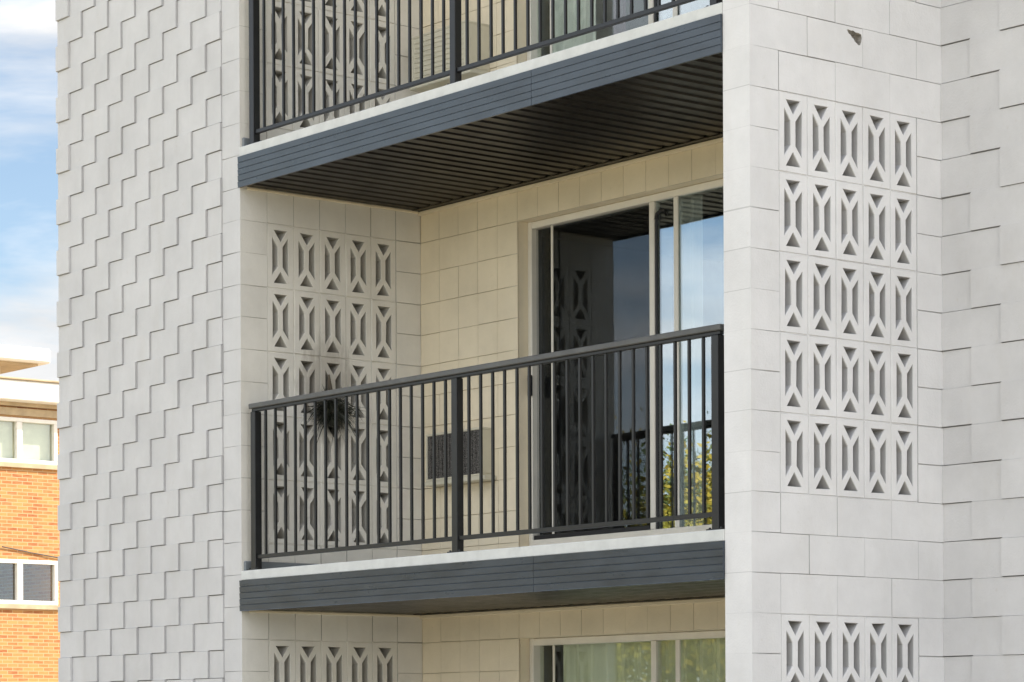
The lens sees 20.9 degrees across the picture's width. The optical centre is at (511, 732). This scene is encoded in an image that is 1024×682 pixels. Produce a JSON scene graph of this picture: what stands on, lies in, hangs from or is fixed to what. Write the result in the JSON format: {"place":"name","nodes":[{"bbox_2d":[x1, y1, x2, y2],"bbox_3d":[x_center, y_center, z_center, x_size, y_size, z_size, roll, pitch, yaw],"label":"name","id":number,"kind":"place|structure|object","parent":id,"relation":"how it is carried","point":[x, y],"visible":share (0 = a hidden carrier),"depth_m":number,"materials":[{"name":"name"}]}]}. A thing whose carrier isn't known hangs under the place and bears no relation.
{"place":"outdoors","nodes":[
{"label":"outdoors","id":0,"kind":"place"},
{"bbox_2d":[0,0,58,380],"label":"sky","id":1,"kind":"structure","parent":0,"point":[29,280],"materials":[{"name":"blue"}]},
{"bbox_2d":[0,344,59,681],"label":"brick building","id":2,"kind":"structure","parent":0,"point":[29,555],"depth_m":52.86,"materials":[{"name":"orange brick"}]},
{"bbox_2d":[0,416,57,469],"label":"window","id":3,"kind":"structure","parent":2,"relation":"in","point":[29,443],"depth_m":52.92,"materials":[{"name":"white glass"}]},
{"bbox_2d":[0,559,59,609],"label":"window","id":4,"kind":"structure","parent":2,"relation":"in","point":[18,603],"depth_m":52.72,"materials":[{"name":"white plastic"}]},
{"label":"ground","id":5,"kind":"structure","parent":0,"visible":0},
{"bbox_2d":[55,0,1023,681],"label":"apartment building","id":6,"kind":"structure","parent":5,"relation":"on","point":[851,172],"depth_m":16.96,"materials":[{"name":"concrete"}]},
{"bbox_2d":[307,374,370,451],"bbox_3d":[-1.098,-2.016,17.492,0.507,0.504,0.216,0,0,-39],"label":"hanging plant","id":7,"kind":"object","parent":6,"relation":"hanging from","point":[330,410],"visible":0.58,"depth_m":17.52,"materials":[{"name":"green plant"}]},
{"bbox_2d":[410,20,489,92],"bbox_3d":[-0.384,-4.295,17.644,0.200,0.340,0.630,0,0,-39],"label":"air conditioner","id":8,"kind":"object","parent":6,"relation":"attached to","point":[467,74],"visible":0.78,"depth_m":17.59,"materials":[{"name":"beige metal"}]},
{"bbox_2d":[425,427,495,486],"bbox_3d":[-0.334,-1.755,17.675,0.100,0.334,0.630,0,0,-39],"label":"air conditioner","id":9,"kind":"object","parent":6,"relation":"attached to","point":[474,457],"visible":0.62,"depth_m":17.59,"materials":[{"name":"beige metal"}]},
{"bbox_2d":[245,0,722,145],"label":"balcony railing","id":10,"kind":"object","parent":6,"relation":"on","point":[456,70],"visible":1,"depth_m":16.08,"materials":[{"name":"black metal"}]},
{"bbox_2d":[247,324,724,569],"bbox_3d":[-0.273,-1.524,15.539,0.072,1.032,4.265,0,0,-39],"label":"balcony railing","id":11,"kind":"object","parent":6,"relation":"on","point":[456,376],"visible":1,"depth_m":15.40,"materials":[{"name":"black metal"}]},
{"bbox_2d":[553,0,596,52],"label":"curtain","id":12,"kind":"object","parent":6,"relation":"hanging from","point":[572,21],"depth_m":17.23,"materials":[{"name":"fabric"}]},
{"bbox_2d":[527,0,677,60],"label":"sliding door","id":13,"kind":"structure","parent":6,"relation":"in","point":[652,18],"depth_m":17.32,"materials":[{"name":"beige metal"}]},
{"bbox_2d":[614,0,625,34],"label":"curtain","id":14,"kind":"object","parent":6,"relation":"hanging from","point":[619,28],"depth_m":17.00,"materials":[{"name":"fabric"}]},
{"bbox_2d":[527,178,722,545],"bbox_3d":[0.863,-2.169,16.446,0.115,2.043,2.356,0,0,-39],"label":"sliding door","id":15,"kind":"structure","parent":6,"relation":"in","point":[653,201],"depth_m":16.62,"materials":[{"name":"beige metal"}]},
{"bbox_2d":[529,630,724,681],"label":"sliding door","id":16,"kind":"structure","parent":6,"relation":"in","point":[536,645],"depth_m":16.56,"materials":[{"name":"white metal"}]},
{"bbox_2d":[563,638,725,681],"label":"curtain","id":17,"kind":"object","parent":6,"relation":"hanging from","point":[702,660],"visible":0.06,"depth_m":16.72,"materials":[{"name":"white fabric"}]},
{"bbox_2d":[626,8,672,30],"bbox_3d":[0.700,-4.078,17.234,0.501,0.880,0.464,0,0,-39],"label":"window pane","id":18,"kind":"structure","parent":6,"relation":"in","point":[643,21],"depth_m":17.38,"materials":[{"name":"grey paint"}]},
{"bbox_2d":[679,194,703,526],"bbox_3d":[1.046,-2.113,16.363,0.046,2.098,0.201,0,0,-37],"label":"window pane","id":19,"kind":"structure","parent":6,"relation":"attached to","point":[690,262],"depth_m":16.32,"materials":[{"name":"glass"}]}
]}

